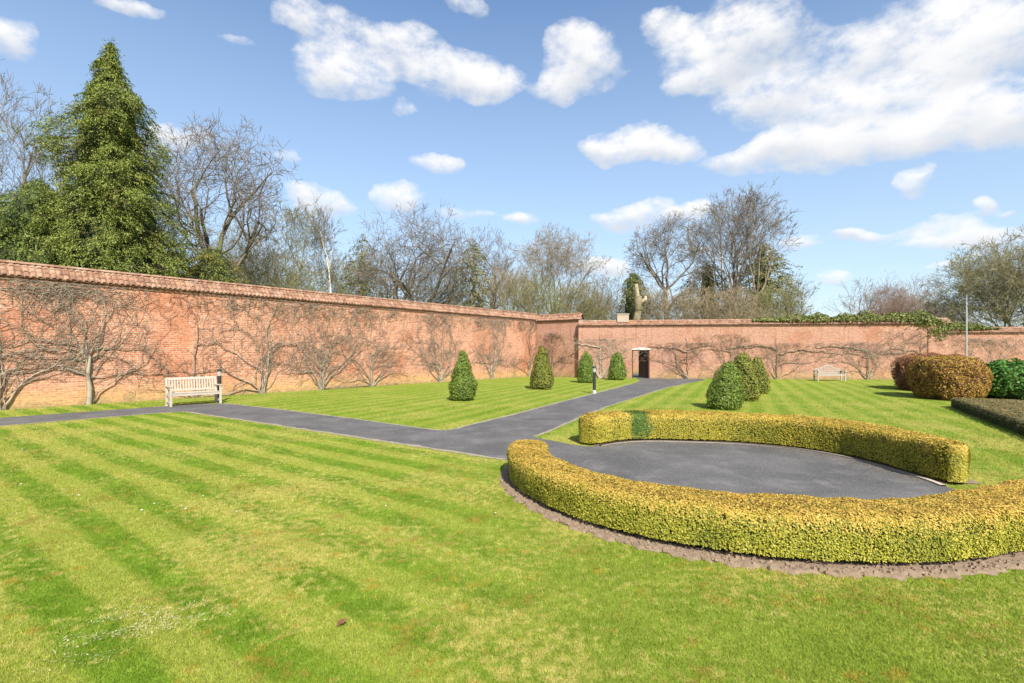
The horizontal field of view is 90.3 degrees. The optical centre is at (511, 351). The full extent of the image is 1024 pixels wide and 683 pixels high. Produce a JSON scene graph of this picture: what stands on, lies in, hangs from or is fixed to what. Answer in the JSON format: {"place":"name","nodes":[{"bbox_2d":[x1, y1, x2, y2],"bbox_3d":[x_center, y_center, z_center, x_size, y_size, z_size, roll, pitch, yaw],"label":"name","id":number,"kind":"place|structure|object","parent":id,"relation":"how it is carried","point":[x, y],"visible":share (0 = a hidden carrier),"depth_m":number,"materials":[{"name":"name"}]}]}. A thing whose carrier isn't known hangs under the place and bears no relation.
{"place":"outdoors","nodes":[
{"label":"outdoors","id":0,"kind":"place"},
{"bbox_2d":[17,388,506,512],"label":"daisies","id":1,"kind":"object","parent":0,"point":[229,440],"visible":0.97,"depth_m":15.64,"materials":[{"name":"white plant"}]},
{"bbox_2d":[0,378,704,459],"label":"path","id":2,"kind":"structure","parent":0,"point":[496,438],"depth_m":13.34,"materials":[{"name":"grey asphalt"}]},
{"bbox_2d":[165,376,221,406],"bbox_3d":[-10.862,1.330,17.380,0.625,0.940,1.575,0,0,41],"label":"garden bench","id":3,"kind":"object","parent":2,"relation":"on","point":[171,394],"visible":0.99,"depth_m":17.41,"materials":[{"name":"white wood"}]},
{"bbox_2d":[2,383,687,459],"bbox_3d":[-1.095,1.793,21.090,13.023,0.001,25.787,0,0,27],"label":"path edge","id":4,"kind":"object","parent":2,"relation":"on","point":[575,419],"visible":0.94,"depth_m":12.76,"materials":[{"name":"concrete"}]},
{"bbox_2d":[592,366,595,393],"bbox_3d":[3.561,1.200,22.024,0.170,1.200,0.170,0,0,0],"label":"lamp bollard","id":5,"kind":"object","parent":4,"relation":"on","point":[594,380],"visible":1,"depth_m":21.97,"materials":[{"name":"metal"}]},
{"bbox_2d":[0,377,1023,682],"bbox_3d":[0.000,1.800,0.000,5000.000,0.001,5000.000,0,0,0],"label":"lawn","id":6,"kind":"structure","parent":0,"point":[776,385],"depth_m":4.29,"materials":[{"name":"green plant"}]},
{"bbox_2d":[0,176,80,267],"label":"conifer tree","id":7,"kind":"object","parent":6,"relation":"on","point":[17,245],"visible":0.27,"depth_m":25.23,"materials":[{"name":"green plant"}]},
{"bbox_2d":[0,59,81,205],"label":"bare tree","id":8,"kind":"object","parent":6,"relation":"on","point":[26,172],"visible":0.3,"depth_m":41.59,"materials":[{"name":"brown plant"}]},
{"bbox_2d":[0,278,103,409],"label":"wall shrub","id":9,"kind":"object","parent":6,"relation":"on","point":[17,388],"visible":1,"depth_m":16.25,"materials":[{"name":"brown plant"}]},
{"bbox_2d":[0,278,202,404],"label":"espalier tree","id":10,"kind":"object","parent":6,"relation":"on","point":[88,377],"visible":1,"depth_m":17.24,"materials":[{"name":"brown plant"}]},
{"bbox_2d":[0,37,208,277],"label":"conifer tree","id":11,"kind":"object","parent":6,"relation":"on","point":[112,226],"visible":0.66,"depth_m":26.82,"materials":[{"name":"green plant"}]},
{"bbox_2d":[23,591,234,674],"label":"dry clippings","id":12,"kind":"object","parent":6,"relation":"on","point":[152,632],"visible":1,"depth_m":3.32,"materials":[{"name":"beige plant"}]},
{"bbox_2d":[120,289,249,397],"bbox_3d":[-12.480,-0.247,19.929,0.155,4.123,4.650,0,0,39],"label":"wall shrub","id":13,"kind":"object","parent":6,"relation":"on","point":[193,368],"visible":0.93,"depth_m":19.83,"materials":[{"name":"brown plant"}]},
{"bbox_2d":[157,185,224,273],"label":"bare tree","id":14,"kind":"object","parent":6,"relation":"on","point":[195,243],"visible":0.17,"depth_m":41.94,"materials":[{"name":"brown plant"}]},
{"bbox_2d":[180,246,249,283],"bbox_3d":[-18.227,-2.245,31.067,4.722,8.420,4.835,0,0,-28],"label":"conifer","id":15,"kind":"object","parent":6,"relation":"on","point":[215,264],"visible":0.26,"depth_m":30.26,"materials":[{"name":"green plant"}]},
{"bbox_2d":[217,369,221,401],"bbox_3d":[-10.638,1.200,18.500,0.170,1.200,0.170,0,0,0],"label":"lamp bollard","id":16,"kind":"object","parent":6,"relation":"on","point":[219,376],"visible":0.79,"depth_m":18.44,"materials":[{"name":"metal"}]},
{"bbox_2d":[143,107,302,282],"bbox_3d":[-21.963,-7.684,36.660,12.809,19.688,12.683,0,0,-24],"label":"bare tree","id":17,"kind":"object","parent":6,"relation":"on","point":[231,215],"visible":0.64,"depth_m":36.66,"materials":[{"name":"brown plant"}]},
{"bbox_2d":[192,234,283,284],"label":"thicket","id":18,"kind":"object","parent":6,"relation":"on","point":[239,259],"visible":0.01,"depth_m":49.72,"materials":[{"name":"plant"}]},
{"bbox_2d":[191,297,313,396],"bbox_3d":[-10.943,-0.242,21.855,0.157,4.128,5.188,0,0,39],"label":"wall shrub","id":19,"kind":"object","parent":6,"relation":"on","point":[264,383],"visible":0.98,"depth_m":21.85,"materials":[{"name":"brown plant"}]},
{"bbox_2d":[188,200,331,291],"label":"bare tree","id":20,"kind":"object","parent":6,"relation":"on","point":[232,241],"visible":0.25,"depth_m":46.42,"materials":[{"name":"brown plant"}]},
{"bbox_2d":[0,259,536,409],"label":"garden wall","id":21,"kind":"structure","parent":6,"relation":"on","point":[53,392],"depth_m":20.68,"materials":[{"name":"brick"}]},
{"bbox_2d":[235,247,328,291],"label":"thicket","id":22,"kind":"object","parent":6,"relation":"on","point":[291,284],"visible":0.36,"depth_m":41.50,"materials":[{"name":"plant"}]},
{"bbox_2d":[247,192,349,291],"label":"bare tree","id":23,"kind":"object","parent":6,"relation":"on","point":[294,228],"visible":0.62,"depth_m":48.63,"materials":[{"name":"brown plant"}]},
{"bbox_2d":[261,300,371,389],"bbox_3d":[-9.062,-0.241,24.212,0.156,4.133,5.841,0,0,39],"label":"wall shrub","id":24,"kind":"object","parent":6,"relation":"on","point":[320,384],"visible":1,"depth_m":24.05,"materials":[{"name":"brown plant"}]},
{"bbox_2d":[300,203,346,292],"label":"birch tree","id":25,"kind":"object","parent":6,"relation":"on","point":[323,238],"visible":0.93,"depth_m":47.69,"materials":[{"name":"white plant"}]},
{"bbox_2d":[337,618,345,625],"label":"fallen leaf","id":26,"kind":"object","parent":6,"relation":"on","point":[342,620],"visible":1,"depth_m":3.33,"materials":[{"name":"brown plant"}]},
{"bbox_2d":[307,252,391,297],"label":"thicket","id":27,"kind":"object","parent":6,"relation":"on","point":[335,289],"visible":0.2,"depth_m":55.06,"materials":[{"name":"plant"}]},
{"bbox_2d":[336,234,386,297],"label":"conifer tree","id":28,"kind":"object","parent":6,"relation":"on","point":[358,248],"visible":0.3,"depth_m":51.60,"materials":[{"name":"plant"}]},
{"bbox_2d":[319,305,415,388],"bbox_3d":[-7.271,-0.242,26.457,0.155,4.127,6.008,0,0,39],"label":"wall shrub","id":29,"kind":"object","parent":6,"relation":"on","point":[372,367],"visible":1,"depth_m":26.43,"materials":[{"name":"brown plant"}]},
{"bbox_2d":[344,200,484,306],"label":"bare tree","id":30,"kind":"object","parent":6,"relation":"on","point":[395,281],"visible":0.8,"depth_m":47.37,"materials":[{"name":"brown plant"}]},
{"bbox_2d":[388,311,473,381],"bbox_3d":[-4.299,-0.240,30.183,0.155,4.127,7.538,0,0,39],"label":"wall shrub","id":31,"kind":"object","parent":6,"relation":"on","point":[439,378],"visible":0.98,"depth_m":30.02,"materials":[{"name":"brown plant"}]},
{"bbox_2d":[412,257,483,305],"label":"thicket","id":32,"kind":"object","parent":6,"relation":"on","point":[441,285],"visible":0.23,"depth_m":54.74,"materials":[{"name":"plant"}]},
{"bbox_2d":[448,349,477,400],"bbox_3d":[-1.823,0.850,19.020,1.136,1.911,1.117,0,0,0],"label":"clipped cone","id":33,"kind":"object","parent":6,"relation":"on","point":[462,386],"visible":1,"depth_m":18.71,"materials":[{"name":"green plant"}]},
{"bbox_2d":[446,237,505,309],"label":"conifer tree","id":34,"kind":"object","parent":6,"relation":"on","point":[473,285],"visible":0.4,"depth_m":51.78,"materials":[{"name":"plant"}]},
{"bbox_2d":[443,221,517,306],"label":"bare tree","id":35,"kind":"object","parent":6,"relation":"on","point":[498,261],"visible":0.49,"depth_m":58.33,"materials":[{"name":"brown plant"}]},
{"bbox_2d":[462,316,518,378],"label":"wall shrub","id":36,"kind":"object","parent":6,"relation":"on","point":[492,357],"visible":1,"depth_m":33.98,"materials":[{"name":"brown plant"}]},
{"bbox_2d":[459,261,550,314],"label":"thicket","id":37,"kind":"object","parent":6,"relation":"on","point":[502,276],"visible":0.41,"depth_m":52.96,"materials":[{"name":"plant"}]},
{"bbox_2d":[507,319,536,376],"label":"wall shrub","id":38,"kind":"object","parent":6,"relation":"on","point":[530,362],"visible":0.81,"depth_m":37.09,"materials":[{"name":"brown plant"}]},
{"bbox_2d":[495,263,572,314],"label":"thicket","id":39,"kind":"object","parent":6,"relation":"on","point":[540,307],"visible":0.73,"depth_m":49.50,"materials":[{"name":"plant"}]},
{"bbox_2d":[530,345,553,389],"bbox_3d":[1.440,0.737,24.694,1.210,2.152,1.223,0,0,0],"label":"clipped cone","id":40,"kind":"object","parent":6,"relation":"on","point":[541,376],"visible":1,"depth_m":24.39,"materials":[{"name":"green plant"}]},
{"bbox_2d":[536,333,575,376],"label":"wall shrub","id":41,"kind":"object","parent":6,"relation":"on","point":[549,350],"visible":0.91,"depth_m":36.86,"materials":[{"name":"brown plant"}]},
{"bbox_2d":[535,313,584,377],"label":"garden wall","id":42,"kind":"structure","parent":6,"relation":"on","point":[566,324],"depth_m":36.56,"materials":[{"name":"brick"}]},
{"bbox_2d":[503,220,619,318],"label":"bare tree","id":43,"kind":"object","parent":6,"relation":"on","point":[561,261],"visible":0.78,"depth_m":61.69,"materials":[{"name":"brown plant"}]},
{"bbox_2d":[548,274,616,319],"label":"thicket","id":44,"kind":"object","parent":6,"relation":"on","point":[579,296],"visible":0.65,"depth_m":56.85,"materials":[{"name":"plant"}]},
{"bbox_2d":[576,351,592,382],"bbox_3d":[4.337,0.868,29.816,1.104,1.896,1.097,0,0,0],"label":"clipped cone","id":45,"kind":"object","parent":6,"relation":"on","point":[585,371],"visible":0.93,"depth_m":29.50,"materials":[{"name":"green plant"}]},
{"bbox_2d":[575,286,623,319],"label":"thicket","id":46,"kind":"object","parent":6,"relation":"on","point":[612,311],"visible":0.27,"depth_m":61.65,"materials":[{"name":"plant"}]},
{"bbox_2d":[580,274,620,311],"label":"bare tree","id":47,"kind":"object","parent":6,"relation":"on","point":[606,287],"visible":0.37,"depth_m":65.24,"materials":[{"name":"plant"}]},
{"bbox_2d":[562,338,643,377],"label":"wall shrub","id":48,"kind":"object","parent":6,"relation":"on","point":[604,373],"visible":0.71,"depth_m":34.92,"materials":[{"name":"brown plant"}]},
{"bbox_2d":[595,264,627,315],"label":"bare tree","id":49,"kind":"object","parent":6,"relation":"on","point":[616,289],"visible":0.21,"depth_m":70.17,"materials":[{"name":"plant"}]},
{"bbox_2d":[607,352,626,379],"bbox_3d":[6.790,0.903,32.798,1.238,1.817,1.171,0,0,-32],"label":"clipped cone","id":50,"kind":"object","parent":6,"relation":"on","point":[616,370],"visible":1,"depth_m":32.49,"materials":[{"name":"green plant"}]},
{"bbox_2d":[616,269,653,319],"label":"conifer tree","id":51,"kind":"object","parent":6,"relation":"on","point":[631,281],"visible":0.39,"depth_m":51.47,"materials":[{"name":"green plant"}]},
{"bbox_2d":[633,351,638,372],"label":"brick outhouse","id":52,"kind":"structure","parent":6,"relation":"on","point":[635,366],"depth_m":42.98,"materials":[{"name":"orange brick"}]},
{"bbox_2d":[633,284,646,319],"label":"tree stump","id":53,"kind":"object","parent":6,"relation":"on","point":[638,302],"visible":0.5,"depth_m":49.26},
{"bbox_2d":[620,281,688,319],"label":"thicket","id":54,"kind":"object","parent":6,"relation":"on","point":[653,314],"visible":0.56,"depth_m":50.60,"materials":[{"name":"plant"}]},
{"bbox_2d":[622,206,717,319],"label":"bare tree","id":55,"kind":"object","parent":6,"relation":"on","point":[647,261],"visible":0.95,"depth_m":55.12,"materials":[{"name":"brown plant"}]},
{"bbox_2d":[662,279,733,319],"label":"thicket","id":56,"kind":"object","parent":6,"relation":"on","point":[693,316],"visible":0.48,"depth_m":49.74,"materials":[{"name":"plant"}]},
{"bbox_2d":[673,261,739,319],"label":"evergreen tree","id":57,"kind":"object","parent":6,"relation":"on","point":[708,282],"visible":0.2,"depth_m":59.41,"materials":[{"name":"green plant"}]},
{"bbox_2d":[689,334,752,377],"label":"wall shrub","id":58,"kind":"object","parent":6,"relation":"on","point":[731,348],"visible":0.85,"depth_m":33.98,"materials":[{"name":"brown plant"}]},
{"bbox_2d":[706,361,744,409],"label":"clipped bush","id":59,"kind":"object","parent":6,"relation":"on","point":[725,391],"visible":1,"depth_m":15.84,"materials":[{"name":"green plant"}]},
{"bbox_2d":[676,177,801,318],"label":"bare tree","id":60,"kind":"object","parent":6,"relation":"on","point":[740,225],"visible":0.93,"depth_m":54.74,"materials":[{"name":"brown plant"}]},
{"bbox_2d":[698,282,785,319],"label":"thicket","id":61,"kind":"object","parent":6,"relation":"on","point":[742,311],"visible":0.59,"depth_m":45.98,"materials":[{"name":"plant"}]},
{"bbox_2d":[734,353,760,400],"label":"clipped bush","id":62,"kind":"object","parent":6,"relation":"on","point":[746,368],"visible":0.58,"depth_m":18.59,"materials":[{"name":"green plant"}]},
{"bbox_2d":[753,357,770,393],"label":"clipped bush","id":63,"kind":"object","parent":6,"relation":"on","point":[765,382],"visible":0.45,"depth_m":21.85,"materials":[{"name":"green plant"}]},
{"bbox_2d":[578,314,951,379],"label":"garden wall","id":64,"kind":"structure","parent":6,"relation":"on","point":[660,332],"depth_m":33.83,"materials":[{"name":"brick"}]},
{"bbox_2d":[639,351,647,377],"bbox_3d":[9.117,0.840,35.371,0.045,1.840,1.014,0,0,-21],"label":"door","id":65,"kind":"structure","parent":64,"relation":"in","point":[643,364],"depth_m":35.30,"materials":[{"name":"metal"}]},
{"bbox_2d":[636,337,741,378],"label":"wall shrub","id":66,"kind":"object","parent":64,"relation":"attached to","point":[678,361],"visible":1,"depth_m":34.30,"materials":[{"name":"brown plant"}]},
{"bbox_2d":[752,309,956,328],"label":"ivy","id":67,"kind":"object","parent":64,"relation":"attached to","point":[921,315],"visible":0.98,"depth_m":32.93,"materials":[{"name":"green plant"}]},
{"bbox_2d":[875,330,964,369],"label":"wall shrub","id":68,"kind":"object","parent":64,"relation":"attached to","point":[915,342],"visible":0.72,"depth_m":32.62,"materials":[{"name":"brown plant"}]},
{"bbox_2d":[725,243,805,318],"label":"evergreen tree","id":69,"kind":"object","parent":6,"relation":"on","point":[770,280],"visible":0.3,"depth_m":59.70,"materials":[{"name":"green plant"}]},
{"bbox_2d":[733,279,813,318],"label":"thicket","id":70,"kind":"object","parent":6,"relation":"on","point":[789,307],"visible":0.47,"depth_m":51.08,"materials":[{"name":"plant"}]},
{"bbox_2d":[707,343,844,378],"bbox_3d":[17.548,0.434,33.607,9.068,2.770,0.155,0,0,7],"label":"wall shrub","id":71,"kind":"object","parent":6,"relation":"on","point":[781,354],"visible":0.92,"depth_m":33.58,"materials":[{"name":"brown plant"}]},
{"bbox_2d":[764,269,821,315],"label":"bare tree","id":72,"kind":"object","parent":6,"relation":"on","point":[806,293],"visible":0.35,"depth_m":58.96,"materials":[{"name":"plant"}]},
{"bbox_2d":[813,365,846,380],"bbox_3d":[19.770,1.300,31.672,1.700,1.000,0.607,0,0,7],"label":"garden bench","id":73,"kind":"object","parent":6,"relation":"on","point":[819,370],"visible":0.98,"depth_m":31.87,"materials":[{"name":"brown wood"}]},
{"bbox_2d":[823,277,891,313],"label":"bare tree","id":74,"kind":"object","parent":6,"relation":"on","point":[846,305],"visible":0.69,"depth_m":88.50,"materials":[{"name":"brown plant"}]},
{"bbox_2d":[808,338,926,379],"bbox_3d":[22.980,0.460,32.981,7.321,2.721,0.155,0,0,7],"label":"wall shrub","id":75,"kind":"object","parent":6,"relation":"on","point":[869,358],"visible":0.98,"depth_m":32.98,"materials":[{"name":"brown plant"}]},
{"bbox_2d":[846,271,925,315],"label":"thicket","id":76,"kind":"object","parent":6,"relation":"on","point":[876,300],"visible":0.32,"depth_m":73.93,"materials":[{"name":"plant"}]},
{"bbox_2d":[872,283,939,317],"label":"thicket","id":77,"kind":"object","parent":6,"relation":"on","point":[897,307],"visible":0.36,"depth_m":67.65,"materials":[{"name":"plant"}]},
{"bbox_2d":[883,272,959,313],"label":"bare tree","id":78,"kind":"object","parent":6,"relation":"on","point":[913,283],"visible":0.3,"depth_m":80.04,"materials":[{"name":"brown plant"}]},
{"bbox_2d":[890,352,968,389],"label":"clipped shrub","id":79,"kind":"object","parent":6,"relation":"on","point":[899,377],"visible":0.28,"depth_m":24.18,"materials":[{"name":"red plant"}]},
{"bbox_2d":[905,354,993,400],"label":"clipped shrub","id":80,"kind":"object","parent":6,"relation":"on","point":[945,377],"visible":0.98,"depth_m":18.78,"materials":[{"name":"brown plant"}]},
{"bbox_2d":[919,300,980,324],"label":"thicket","id":81,"kind":"object","parent":6,"relation":"on","point":[951,313],"visible":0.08,"depth_m":64.52,"materials":[{"name":"plant"}]},
{"bbox_2d":[931,297,997,326],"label":"bare tree","id":82,"kind":"object","parent":6,"relation":"on","point":[952,311],"visible":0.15,"depth_m":60.47,"materials":[{"name":"brown plant"}]},
{"bbox_2d":[965,295,967,355],"bbox_3d":[27.234,-0.805,30.500,0.160,5.210,0.152,0,0,0],"label":"metal pole","id":83,"kind":"object","parent":6,"relation":"on","point":[966,331],"visible":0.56,"depth_m":30.47,"materials":[{"name":"metal"}]},
{"bbox_2d":[917,224,1023,326],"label":"bare tree","id":84,"kind":"object","parent":6,"relation":"on","point":[1010,279],"visible":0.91,"depth_m":45.56,"materials":[{"name":"green plant"}]},
{"bbox_2d":[949,327,1023,363],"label":"garden wall","id":85,"kind":"structure","parent":6,"relation":"on","point":[1016,334],"depth_m":32.23,"materials":[{"name":"brick"}]},
{"bbox_2d":[925,321,1000,344],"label":"ivy","id":86,"kind":"object","parent":85,"relation":"attached to","point":[956,325],"visible":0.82,"depth_m":32.34,"materials":[{"name":"green plant"}]},
{"bbox_2d":[943,338,1023,362],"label":"wall shrub","id":87,"kind":"object","parent":85,"relation":"attached to","point":[969,342],"visible":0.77,"depth_m":32.12,"materials":[{"name":"brown plant"}]},
{"bbox_2d":[984,357,1023,399],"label":"laurel bush","id":88,"kind":"object","parent":6,"relation":"on","point":[1008,381],"visible":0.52,"depth_m":18.81,"materials":[{"name":"green plant"}]},
{"label":"flower bed","id":89,"kind":"structure","parent":6,"relation":"on","visible":0},
{"bbox_2d":[950,397,1023,434],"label":"box hedge","id":90,"kind":"object","parent":89,"relation":"on","point":[1007,413],"visible":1,"depth_m":13.56,"materials":[{"name":"green plant"}]},
{"bbox_2d":[0,0,1023,326],"label":"sky","id":91,"kind":"structure","parent":0,"point":[894,128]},
{"bbox_2d":[633,373,644,377],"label":"path","id":92,"kind":"structure","parent":0,"point":[635,375],"depth_m":38.11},
{"bbox_2d":[531,437,958,506],"bbox_3d":[2.977,1.791,7.640,5.754,0.001,6.220,0,0,0],"label":"tarmac court","id":93,"kind":"object","parent":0,"point":[736,468],"visible":0.39,"depth_m":7.76,"materials":[{"name":"grey asphalt"}]},
{"bbox_2d":[599,440,945,485],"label":"kerb","id":94,"kind":"structure","parent":93,"relation":"on","point":[901,471],"depth_m":9.22,"materials":[{"name":"concrete"}]},
{"bbox_2d":[498,464,1023,580],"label":"soil","id":95,"kind":"structure","parent":0,"point":[919,572],"depth_m":4.34,"materials":[{"name":"brown soil"}]},
{"bbox_2d":[506,439,1023,562],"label":"curved hedge","id":96,"kind":"object","parent":95,"relation":"on","point":[965,524],"visible":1,"depth_m":4.46,"materials":[{"name":"yellow plant"}]},
{"bbox_2d":[577,438,981,483],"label":"hedge soil","id":97,"kind":"structure","parent":0,"point":[934,478],"depth_m":9.33,"materials":[{"name":"brown soil"}]},
{"bbox_2d":[578,409,970,482],"bbox_3d":[4.317,1.483,9.377,5.915,0.568,2.468,0,0,33],"label":"curved hedge","id":98,"kind":"object","parent":97,"relation":"on","point":[939,457],"visible":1,"depth_m":9.43,"materials":[{"name":"plant"}]}
]}

